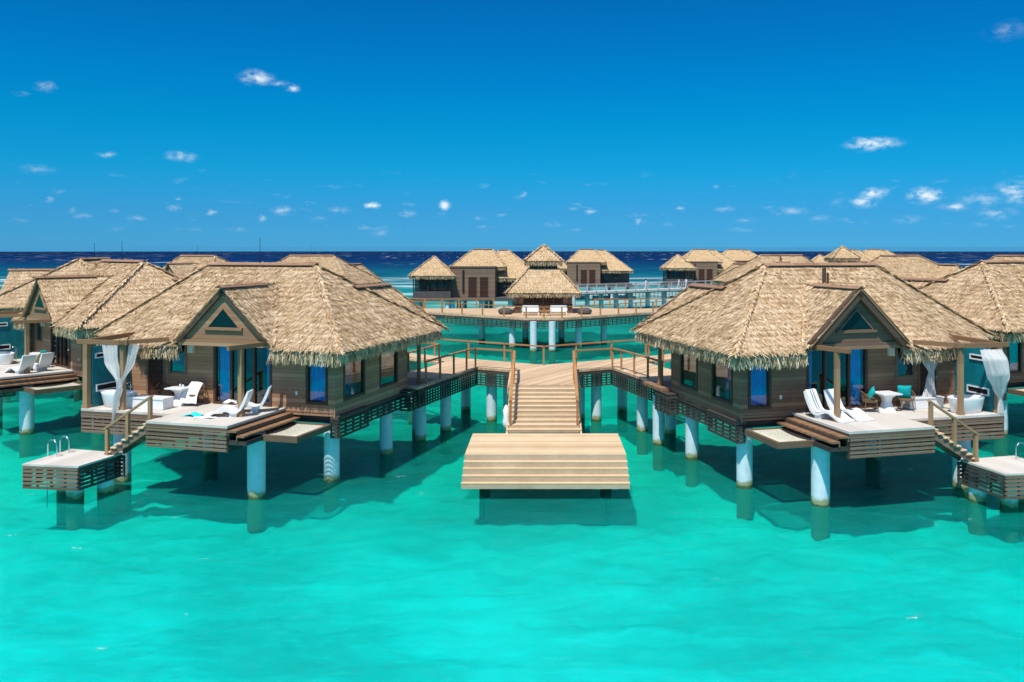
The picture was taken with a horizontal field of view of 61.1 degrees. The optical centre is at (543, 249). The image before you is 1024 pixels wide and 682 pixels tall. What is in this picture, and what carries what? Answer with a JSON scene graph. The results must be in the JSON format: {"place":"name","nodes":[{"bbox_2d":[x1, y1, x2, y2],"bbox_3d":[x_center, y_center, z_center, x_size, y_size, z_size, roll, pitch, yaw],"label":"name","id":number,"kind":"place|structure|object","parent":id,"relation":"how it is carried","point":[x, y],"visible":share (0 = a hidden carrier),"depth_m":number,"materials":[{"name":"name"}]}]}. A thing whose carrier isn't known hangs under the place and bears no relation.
{"place":"outdoors","nodes":[
{"label":"outdoors","id":0,"kind":"place"},
{"bbox_2d":[0,325,1023,681],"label":"lagoon bed","id":1,"kind":"object","parent":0,"point":[414,573],"visible":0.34,"depth_m":28.95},
{"bbox_2d":[0,243,110,401],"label":"overwater villa","id":2,"kind":"object","parent":1,"relation":"on","point":[16,290],"visible":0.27,"depth_m":63.25,"materials":[{"name":"beige plant"}]},
{"bbox_2d":[22,395,158,530],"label":"swim platform","id":3,"kind":"structure","parent":1,"relation":"on","point":[71,467],"depth_m":33.33,"materials":[{"name":"wood"}]},
{"bbox_2d":[0,256,192,457],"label":"overwater villa","id":4,"kind":"object","parent":1,"relation":"on","point":[59,315],"visible":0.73,"depth_m":47.46,"materials":[{"name":"beige plant"}]},
{"bbox_2d":[0,346,16,364],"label":"bathtub","id":5,"kind":"object","parent":4,"relation":"on","point":[6,357],"visible":1,"depth_m":49.02,"materials":[{"name":"ceramic"}]},
{"bbox_2d":[2,354,35,373],"bbox_3d":[-27.734,6.000,45.778,1.815,1.000,0.720,0,0,26],"label":"lounge chair","id":6,"kind":"object","parent":4,"relation":"on","point":[27,361],"visible":0.98,"depth_m":45.44,"materials":[{"name":"white plastic"}]},
{"bbox_2d":[29,323,34,352],"bbox_3d":[-30.077,5.330,51.035,0.960,2.340,0.165,0,0,41],"label":"louvred door","id":7,"kind":"structure","parent":4,"relation":"in","point":[31,325],"depth_m":51.19,"materials":[{"name":"brown wood"}]},
{"bbox_2d":[24,352,48,363],"bbox_3d":[-28.338,6.130,48.391,0.860,0.740,0.860,0,0,0],"label":"table","id":8,"kind":"object","parent":4,"relation":"on","point":[36,353],"visible":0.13,"depth_m":48.14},
{"bbox_2d":[36,323,41,341],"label":"window","id":9,"kind":"structure","parent":4,"relation":"in","point":[38,325],"depth_m":50.41,"materials":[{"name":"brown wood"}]},
{"bbox_2d":[32,352,53,371],"bbox_3d":[-27.343,6.000,46.703,1.815,1.000,0.720,0,0,23],"label":"lounge chair","id":10,"kind":"object","parent":4,"relation":"on","point":[45,361],"visible":0.69,"depth_m":46.38,"materials":[{"name":"white plastic"}]},
{"bbox_2d":[50,323,70,368],"bbox_3d":[-26.838,5.190,48.183,2.810,2.620,0.135,0,0,41],"label":"sliding door","id":11,"kind":"structure","parent":4,"relation":"in","point":[61,346],"depth_m":48.12,"materials":[{"name":"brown wood"}]},
{"bbox_2d":[82,335,89,367],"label":"window","id":12,"kind":"structure","parent":4,"relation":"in","point":[83,335],"depth_m":46.10,"materials":[{"name":"brown wood"}]},
{"bbox_2d":[162,253,228,277],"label":"overwater villa","id":13,"kind":"object","parent":1,"relation":"on","point":[183,266],"visible":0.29,"depth_m":97.60,"materials":[{"name":"beige plant"}]},
{"bbox_2d":[77,258,449,531],"bbox_3d":[-13.959,5.075,39.714,15.490,11.250,13.701,0,0,16],"label":"overwater villa","id":14,"kind":"object","parent":1,"relation":"on","point":[308,342],"visible":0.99,"depth_m":36.30,"materials":[{"name":"beige plant"}]},
{"bbox_2d":[101,382,136,407],"bbox_3d":[-17.665,6.014,36.001,1.530,0.972,1.085,0,0,-9],"label":"bathtub","id":15,"kind":"object","parent":14,"relation":"on","point":[107,396],"visible":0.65,"depth_m":35.72,"materials":[{"name":"ceramic"}]},
{"bbox_2d":[102,345,139,421],"bbox_3d":[-17.267,5.415,35.230,1.652,3.094,0.546,0,0,0],"label":"curtain","id":16,"kind":"object","parent":14,"relation":"hanging from","point":[110,354],"visible":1,"depth_m":35.20,"materials":[{"name":"white fabric"}]},
{"bbox_2d":[126,394,174,409],"bbox_3d":[-16.193,6.265,35.655,1.810,0.450,0.680,0,0,16],"label":"bench","id":17,"kind":"object","parent":14,"relation":"on","point":[162,402],"visible":0.82,"depth_m":35.44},
{"bbox_2d":[146,354,164,395],"bbox_3d":[-16.748,5.330,37.462,0.960,2.340,0.165,0,0,16],"label":"louvred door","id":18,"kind":"structure","parent":14,"relation":"in","point":[155,368],"depth_m":37.49,"materials":[{"name":"brown wood"}]},
{"bbox_2d":[156,383,173,395],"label":"chair","id":19,"kind":"object","parent":14,"relation":"on","point":[160,392],"visible":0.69,"depth_m":36.62,"materials":[{"name":"wicker"}]},
{"bbox_2d":[164,385,189,405],"bbox_3d":[-15.275,6.130,36.361,0.860,0.740,0.860,0,0,16],"label":"table","id":20,"kind":"object","parent":14,"relation":"on","point":[177,390],"visible":0.77,"depth_m":36.16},
{"bbox_2d":[168,345,186,374],"bbox_3d":[-15.683,4.600,37.155,0.960,1.440,0.135,0,0,16],"label":"window","id":21,"kind":"structure","parent":14,"relation":"in","point":[170,371],"depth_m":37.12,"materials":[{"name":"brown wood"}]},
{"bbox_2d":[183,412,201,416],"bbox_3d":[-13.732,6.455,33.956,0.695,0.088,0.662,0,0,25],"label":"towel","id":22,"kind":"object","parent":14,"relation":"on","point":[194,414],"visible":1,"depth_m":33.94,"materials":[{"name":"teal fabric"}]},
{"bbox_2d":[185,384,205,405],"bbox_3d":[-14.610,6.072,36.383,0.753,0.864,0.687,0,0,22],"label":"chair","id":23,"kind":"object","parent":14,"relation":"on","point":[201,393],"visible":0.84,"depth_m":36.29,"materials":[{"name":"wicker"}]},
{"bbox_2d":[179,382,202,403],"bbox_3d":[-14.700,5.957,36.145,0.763,0.838,0.621,0,0,14],"label":"towel","id":24,"kind":"object","parent":23,"relation":"on","point":[194,388],"visible":1,"depth_m":36.14,"materials":[{"name":"white fabric"}]},
{"bbox_2d":[194,416,216,417],"bbox_3d":[-13.100,6.470,33.527,0.927,0.059,0.396,0,0,11],"label":"towel","id":25,"kind":"object","parent":14,"relation":"on","point":[206,417],"visible":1,"depth_m":33.48,"materials":[{"name":"white fabric"}]},
{"bbox_2d":[201,389,253,416],"bbox_3d":[-12.388,6.000,33.935,1.815,1.000,0.720,0,0,-3],"label":"lounge chair","id":26,"kind":"object","parent":14,"relation":"on","point":[232,411],"visible":0.96,"depth_m":33.65,"materials":[{"name":"white plastic"}]},
{"bbox_2d":[213,346,271,406],"bbox_3d":[-12.575,5.190,36.366,2.810,2.620,0.319,0,0,16],"label":"sliding door","id":27,"kind":"structure","parent":14,"relation":"in","point":[226,357],"depth_m":36.48,"materials":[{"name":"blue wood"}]},
{"bbox_2d":[222,385,271,413],"bbox_3d":[-11.914,6.000,34.847,1.815,1.000,0.720,0,0,-10],"label":"lounge chair","id":28,"kind":"object","parent":14,"relation":"on","point":[254,407],"visible":0.71,"depth_m":34.62,"materials":[{"name":"white plastic"}]},
{"bbox_2d":[223,399,236,404],"bbox_3d":[-12.530,6.063,34.589,0.583,0.187,0.432,0,0,-9],"label":"towel","id":29,"kind":"object","parent":28,"relation":"on","point":[228,401],"visible":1,"depth_m":34.56,"materials":[{"name":"white fabric"}]},
{"bbox_2d":[306,359,327,404],"bbox_3d":[-9.214,5.140,35.407,1.000,2.320,0.315,0,0,16],"label":"window","id":30,"kind":"structure","parent":14,"relation":"in","point":[319,375],"depth_m":35.49,"materials":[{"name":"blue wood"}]},
{"bbox_2d":[343,355,365,400],"bbox_3d":[-8.036,5.110,36.598,0.135,2.260,1.860,0,0,16],"label":"window","id":31,"kind":"structure","parent":14,"relation":"in","point":[354,375],"depth_m":36.71,"materials":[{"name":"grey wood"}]},
{"bbox_2d":[380,349,397,388],"bbox_3d":[-7.142,5.100,39.732,0.135,2.240,1.840,0,0,16],"label":"window","id":32,"kind":"structure","parent":14,"relation":"in","point":[388,363],"depth_m":39.82,"materials":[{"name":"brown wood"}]},
{"bbox_2d":[278,253,384,284],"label":"overwater villa","id":33,"kind":"object","parent":1,"relation":"on","point":[359,273],"visible":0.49,"depth_m":104.29,"materials":[{"name":"beige plant"}]},
{"bbox_2d":[408,256,455,326],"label":"screened pavilion","id":34,"kind":"structure","parent":1,"relation":"on","point":[432,276],"depth_m":119.73,"materials":[{"name":"beige plant"}]},
{"bbox_2d":[449,249,529,326],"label":"reef villa","id":35,"kind":"object","parent":1,"relation":"on","point":[485,276],"visible":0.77,"depth_m":121.04,"materials":[{"name":"beige plant"}]},
{"bbox_2d":[468,277,476,296],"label":"door","id":36,"kind":"structure","parent":35,"relation":"in","point":[472,281],"depth_m":120.48,"materials":[{"name":"brown wood"}]},
{"bbox_2d":[479,276,488,296],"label":"door","id":37,"kind":"structure","parent":35,"relation":"in","point":[483,281],"depth_m":120.39,"materials":[{"name":"brown wood"}]},
{"bbox_2d":[424,307,655,363],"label":"boardwalk","id":38,"kind":"structure","parent":1,"relation":"on","point":[533,319],"depth_m":86.48,"materials":[{"name":"brown wood"}]},
{"bbox_2d":[408,298,493,308],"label":"railing","id":39,"kind":"object","parent":38,"relation":"on","point":[442,301],"visible":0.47,"depth_m":95.92,"materials":[{"name":"brown wood"}]},
{"bbox_2d":[498,308,512,314],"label":"bean bag","id":40,"kind":"object","parent":38,"relation":"on","point":[507,310],"visible":0.85,"depth_m":87.06,"materials":[{"name":"grey fabric"}]},
{"bbox_2d":[522,305,538,314],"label":"armchair","id":41,"kind":"object","parent":38,"relation":"on","point":[532,308],"visible":1,"depth_m":86.52,"materials":[{"name":"white fabric"}]},
{"bbox_2d":[414,301,666,317],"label":"railing","id":42,"kind":"object","parent":38,"relation":"on","point":[543,307],"visible":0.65,"depth_m":86.44,"materials":[{"name":"brown wood"}]},
{"bbox_2d":[504,244,582,312],"label":"thatched hut","id":43,"kind":"object","parent":38,"relation":"on","point":[542,281],"visible":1,"depth_m":88.80,"materials":[{"name":"beige plant"}]},
{"bbox_2d":[550,305,566,314],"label":"armchair","id":44,"kind":"object","parent":38,"relation":"on","point":[555,308],"visible":1,"depth_m":86.52,"materials":[{"name":"white fabric"}]},
{"bbox_2d":[577,308,591,314],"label":"bean bag","id":45,"kind":"object","parent":38,"relation":"on","point":[585,311],"visible":0.97,"depth_m":87.05,"materials":[{"name":"grey fabric"}]},
{"bbox_2d":[594,298,671,308],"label":"railing","id":46,"kind":"object","parent":38,"relation":"on","point":[625,302],"visible":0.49,"depth_m":95.83,"materials":[{"name":"brown wood"}]},
{"bbox_2d":[404,353,679,458],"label":"boardwalk","id":47,"kind":"structure","parent":1,"relation":"on","point":[539,374],"depth_m":47.08,"materials":[{"name":"brown wood"}]},
{"bbox_2d":[407,342,440,371],"bbox_3d":[-8.602,5.957,50.521,4.488,1.085,13.788,0,0,-22],"label":"railing","id":48,"kind":"object","parent":47,"relation":"on","point":[425,348],"visible":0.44,"depth_m":47.95,"materials":[{"name":"brown wood"}]},
{"bbox_2d":[424,348,513,382],"bbox_3d":[-4.096,5.957,44.684,2.448,1.085,6.063,0,0,27],"label":"railing","id":49,"kind":"object","parent":47,"relation":"on","point":[447,355],"visible":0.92,"depth_m":45.85,"materials":[{"name":"brown wood"}]},
{"bbox_2d":[434,338,544,364],"bbox_3d":[-7.862,5.957,54.267,19.195,1.085,0.655,0,0,36],"label":"railing","id":50,"kind":"object","parent":47,"relation":"on","point":[468,341],"visible":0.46,"depth_m":50.72,"materials":[{"name":"brown wood"}]},
{"bbox_2d":[544,339,646,358],"bbox_3d":[7.854,5.957,54.294,19.177,1.085,0.601,0,0,-36],"label":"railing","id":51,"kind":"object","parent":47,"relation":"on","point":[575,344],"visible":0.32,"depth_m":51.12,"materials":[{"name":"brown wood"}]},
{"bbox_2d":[574,348,663,381],"bbox_3d":[4.096,5.957,44.684,2.448,1.085,6.063,0,0,-27],"label":"railing","id":52,"kind":"object","parent":47,"relation":"on","point":[634,354],"visible":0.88,"depth_m":46.70,"materials":[{"name":"brown wood"}]},
{"bbox_2d":[647,343,668,366],"bbox_3d":[8.602,5.957,50.521,4.488,1.085,13.788,0,0,22],"label":"railing","id":53,"kind":"object","parent":47,"relation":"on","point":[657,347],"visible":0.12,"depth_m":49.37,"materials":[{"name":"brown wood"}]},
{"bbox_2d":[565,249,633,299],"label":"reef villa","id":54,"kind":"object","parent":1,"relation":"on","point":[589,266],"visible":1,"depth_m":166.55,"materials":[{"name":"beige plant"}]},
{"bbox_2d":[580,269,586,283],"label":"door","id":55,"kind":"structure","parent":54,"relation":"in","point":[583,273],"depth_m":164.83,"materials":[{"name":"brown wood"}]},
{"bbox_2d":[589,269,595,283],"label":"door","id":56,"kind":"structure","parent":54,"relation":"in","point":[592,273],"depth_m":164.79,"materials":[{"name":"brown wood"}]},
{"bbox_2d":[572,288,688,308],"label":"pier","id":57,"kind":"structure","parent":1,"relation":"on","point":[647,295],"depth_m":138.41,"materials":[{"name":"wood"}]},
{"bbox_2d":[577,281,706,291],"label":"railing","id":58,"kind":"object","parent":57,"relation":"on","point":[635,286],"visible":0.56,"depth_m":138.96,"materials":[{"name":"wood"}]},
{"bbox_2d":[575,280,711,290],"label":"railing","id":59,"kind":"object","parent":57,"relation":"on","point":[644,285],"visible":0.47,"depth_m":143.15,"materials":[{"name":"wood"}]},
{"bbox_2d":[659,254,696,296],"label":"screened pavilion","id":60,"kind":"structure","parent":1,"relation":"on","point":[674,266],"depth_m":170.62,"materials":[{"name":"beige plant"}]},
{"bbox_2d":[678,249,734,293],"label":"reef villa","id":61,"kind":"object","parent":1,"relation":"on","point":[709,264],"visible":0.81,"depth_m":172.69,"materials":[{"name":"beige plant"}]},
{"bbox_2d":[698,269,704,282],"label":"door","id":62,"kind":"structure","parent":61,"relation":"in","point":[701,272],"depth_m":170.94,"materials":[{"name":"brown wood"}]},
{"bbox_2d":[706,269,712,282],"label":"door","id":63,"kind":"structure","parent":61,"relation":"in","point":[709,272],"depth_m":170.94,"materials":[{"name":"brown wood"}]},
{"bbox_2d":[722,249,756,262],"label":"reef villa","id":64,"kind":"object","parent":1,"relation":"on","point":[739,256],"visible":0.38,"depth_m":186.92,"materials":[{"name":"beige plant"}]},
{"bbox_2d":[711,254,813,284],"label":"overwater villa","id":65,"kind":"object","parent":1,"relation":"on","point":[734,270],"visible":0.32,"depth_m":109.68,"materials":[{"name":"beige plant"}]},
{"bbox_2d":[629,262,1008,539],"bbox_3d":[13.371,5.628,38.649,15.445,10.145,13.629,0,0,-15],"label":"overwater villa","id":66,"kind":"object","parent":1,"relation":"on","point":[766,344],"visible":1,"depth_m":35.32,"materials":[{"name":"beige plant"}]},
{"bbox_2d":[680,352,697,391],"bbox_3d":[6.517,5.100,38.816,0.135,2.240,1.840,0,0,-15],"label":"window","id":67,"kind":"structure","parent":66,"relation":"in","point":[688,364],"depth_m":38.87,"materials":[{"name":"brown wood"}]},
{"bbox_2d":[711,358,732,404],"bbox_3d":[7.353,5.110,35.665,0.135,2.260,1.860,0,0,-15],"label":"window","id":68,"kind":"structure","parent":66,"relation":"in","point":[721,377],"depth_m":35.74,"materials":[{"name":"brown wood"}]},
{"bbox_2d":[748,364,770,409],"bbox_3d":[8.511,5.140,34.454,1.000,2.320,0.315,0,0,-15],"label":"window","id":69,"kind":"structure","parent":66,"relation":"in","point":[756,378],"depth_m":34.53,"materials":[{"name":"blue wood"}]},
{"bbox_2d":[803,391,854,423],"bbox_3d":[10.954,6.000,33.311,0.720,1.000,1.815,0,0,-37],"label":"lounge chair","id":70,"kind":"object","parent":66,"relation":"on","point":[845,418],"visible":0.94,"depth_m":33.16,"materials":[{"name":"white plastic"}]},
{"bbox_2d":[804,388,825,411],"bbox_3d":[10.602,5.849,33.778,0.600,0.778,0.716,0,0,-37],"label":"towel","id":71,"kind":"object","parent":70,"relation":"on","point":[814,400],"visible":0.97,"depth_m":33.82,"materials":[{"name":"white fabric"}]},
{"bbox_2d":[806,349,867,410],"bbox_3d":[11.888,5.190,35.353,2.810,2.620,0.319,0,0,-15],"label":"sliding door","id":72,"kind":"structure","parent":66,"relation":"in","point":[853,360],"depth_m":35.53,"materials":[{"name":"blue glass"}]},
{"bbox_2d":[824,389,874,421],"bbox_3d":[11.796,6.000,33.563,0.720,1.000,1.815,0,0,-32],"label":"lounge chair","id":73,"kind":"object","parent":66,"relation":"on","point":[858,414],"visible":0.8,"depth_m":33.41,"materials":[{"name":"white plastic"}]},
{"bbox_2d":[860,390,878,411],"bbox_3d":[13.052,6.072,34.801,0.687,0.864,0.753,0,0,6],"label":"chair","id":74,"kind":"object","parent":66,"relation":"on","point":[866,400],"visible":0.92,"depth_m":34.62,"materials":[{"name":"wicker"}]},
{"bbox_2d":[868,386,874,400],"bbox_3d":[13.139,5.770,34.790,0.267,0.600,0.637,0,0,15],"label":"pillow","id":75,"kind":"object","parent":74,"relation":"on","point":[871,392],"visible":0.97,"depth_m":34.65,"materials":[{"name":"teal fabric"}]},
{"bbox_2d":[875,390,902,412],"bbox_3d":[13.818,6.130,34.960,0.860,0.740,0.860,0,0,-15],"label":"table","id":76,"kind":"object","parent":66,"relation":"on","point":[886,405],"visible":0.97,"depth_m":34.77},
{"bbox_2d":[895,348,914,377],"bbox_3d":[15.009,4.600,36.086,0.960,1.440,0.135,0,0,-15],"label":"window","id":77,"kind":"structure","parent":66,"relation":"in","point":[896,350],"depth_m":35.96,"materials":[{"name":"brown wood"}]},
{"bbox_2d":[897,390,915,411],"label":"chair","id":78,"kind":"object","parent":66,"relation":"on","point":[901,399],"visible":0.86,"depth_m":35.06,"materials":[{"name":"wicker"}]},
{"bbox_2d":[897,385,910,397],"bbox_3d":[14.632,5.760,35.207,0.540,0.531,0.200,0,0,16],"label":"pillow","id":79,"kind":"object","parent":78,"relation":"on","point":[905,391],"visible":0.93,"depth_m":35.14,"materials":[{"name":"teal fabric"}]},
{"bbox_2d":[900,395,944,408],"bbox_3d":[15.578,6.265,35.738,1.660,0.450,0.680,0,0,-15],"label":"bench","id":80,"kind":"object","parent":66,"relation":"on","point":[920,402],"visible":0.75,"depth_m":35.44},
{"bbox_2d":[918,360,937,394],"bbox_3d":[16.083,5.330,36.379,0.960,2.340,0.165,0,0,-15],"label":"louvred door","id":81,"kind":"structure","parent":66,"relation":"in","point":[922,370],"depth_m":36.31,"materials":[{"name":"brown wood"}]},
{"bbox_2d":[922,357,937,400],"bbox_3d":[15.803,5.185,35.588,1.100,2.594,0.240,0,0,-15],"label":"curtain","id":82,"kind":"object","parent":66,"relation":"hanging from","point":[929,390],"visible":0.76,"depth_m":35.60,"materials":[{"name":"white fabric"}]},
{"bbox_2d":[947,390,984,413],"bbox_3d":[16.926,6.014,34.751,1.530,0.972,1.085,0,0,-40],"label":"bathtub","id":83,"kind":"object","parent":66,"relation":"on","point":[973,403],"visible":0.81,"depth_m":34.42,"materials":[{"name":"ceramic"}]},
{"bbox_2d":[980,349,1009,413],"bbox_3d":[17.814,5.210,34.069,1.312,2.564,0.605,0,0,-15],"label":"curtain","id":84,"kind":"object","parent":66,"relation":"hanging from","point":[996,363],"visible":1,"depth_m":34.02,"materials":[{"name":"white fabric"}]},
{"bbox_2d":[824,249,873,262],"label":"reef villa","id":85,"kind":"object","parent":1,"relation":"on","point":[866,257],"visible":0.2,"depth_m":176.22,"materials":[{"name":"beige plant"}]},
{"bbox_2d":[862,249,895,257],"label":"reef villa","id":86,"kind":"object","parent":1,"relation":"on","point":[874,253],"visible":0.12,"depth_m":183.14,"materials":[{"name":"beige plant"}]},
{"bbox_2d":[864,255,962,280],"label":"overwater villa","id":87,"kind":"object","parent":1,"relation":"on","point":[915,266],"visible":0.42,"depth_m":102.94,"materials":[{"name":"beige plant"}]},
{"bbox_2d":[900,260,1023,456],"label":"overwater villa","id":88,"kind":"object","parent":1,"relation":"on","point":[988,295],"visible":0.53,"depth_m":46.13,"materials":[{"name":"beige plant"}]},
{"bbox_2d":[1008,338,1021,373],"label":"window","id":89,"kind":"structure","parent":88,"relation":"in","point":[1014,349],"depth_m":44.30,"materials":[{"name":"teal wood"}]},
{"bbox_2d":[923,400,1023,542],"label":"swim platform","id":90,"kind":"structure","parent":1,"relation":"on","point":[976,471],"depth_m":32.39,"materials":[{"name":"wood"}]},
{"bbox_2d":[988,255,1023,262],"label":"overwater villa","id":91,"kind":"object","parent":1,"relation":"on","point":[1008,257],"visible":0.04,"depth_m":101.25,"materials":[{"name":"beige plant"}]},
{"bbox_2d":[0,251,1023,648],"bbox_3d":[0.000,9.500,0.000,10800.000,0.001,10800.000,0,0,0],"label":"water","id":92,"kind":"structure","parent":0,"point":[394,267],"depth_m":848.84,"materials":[{"name":"teal liquid"}]},
{"bbox_2d":[461,433,629,519],"bbox_3d":[0.060,9.250,35.303,6.420,2.500,4.895,0,0,0],"label":"stepped dock","id":93,"kind":"object","parent":92,"relation":"in","point":[546,461],"visible":1,"depth_m":33.64,"materials":[{"name":"brown wood"}]},
{"bbox_2d":[506,385,581,433],"bbox_3d":[0.000,7.438,39.700,3.310,1.804,4.214,0,0,0],"label":"timber stair","id":94,"kind":"object","parent":93,"relation":"on","point":[543,408],"visible":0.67,"depth_m":39.72,"materials":[{"name":"brown wood"}]},
{"bbox_2d":[503,405,508,428],"bbox_3d":[-1.680,7.425,38.550,0.320,1.050,0.250,0,0,0],"label":"piling","id":95,"kind":"object","parent":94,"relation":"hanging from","point":[505,415],"visible":0.91,"depth_m":38.46,"materials":[{"name":"white concrete"}]},
{"bbox_2d":[509,351,514,424],"bbox_3d":[-1.513,6.560,42.396,0.191,2.319,8.312,0,0,-1],"label":"railing","id":96,"kind":"object","parent":94,"relation":"on","point":[511,388],"visible":1,"depth_m":39.40,"materials":[{"name":"brown wood"}]},
{"bbox_2d":[573,351,578,424],"bbox_3d":[1.513,6.560,42.396,0.191,2.319,8.312,0,0,1],"label":"railing","id":97,"kind":"object","parent":94,"relation":"on","point":[576,388],"visible":1,"depth_m":39.40,"materials":[{"name":"brown wood"}]},
{"bbox_2d":[824,245,862,265],"label":"thatched hut","id":98,"kind":"object","parent":92,"relation":"on","point":[841,254],"visible":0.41,"depth_m":120.45,"materials":[{"name":"brown plant"}]},
{"bbox_2d":[0,0,1023,251],"label":"sky","id":99,"kind":"structure","parent":0,"point":[126,125],"materials":[{"name":"blue"}]},
{"bbox_2d":[557,262,566,274],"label":"screened pavilion","id":100,"kind":"structure","parent":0,"point":[563,268],"depth_m":166.07,"materials":[{"name":"beige plant"}]},
{"bbox_2d":[811,254,827,262],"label":"screened pavilion","id":101,"kind":"structure","parent":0,"point":[818,258],"depth_m":169.70,"materials":[{"name":"brown plant"}]}
]}

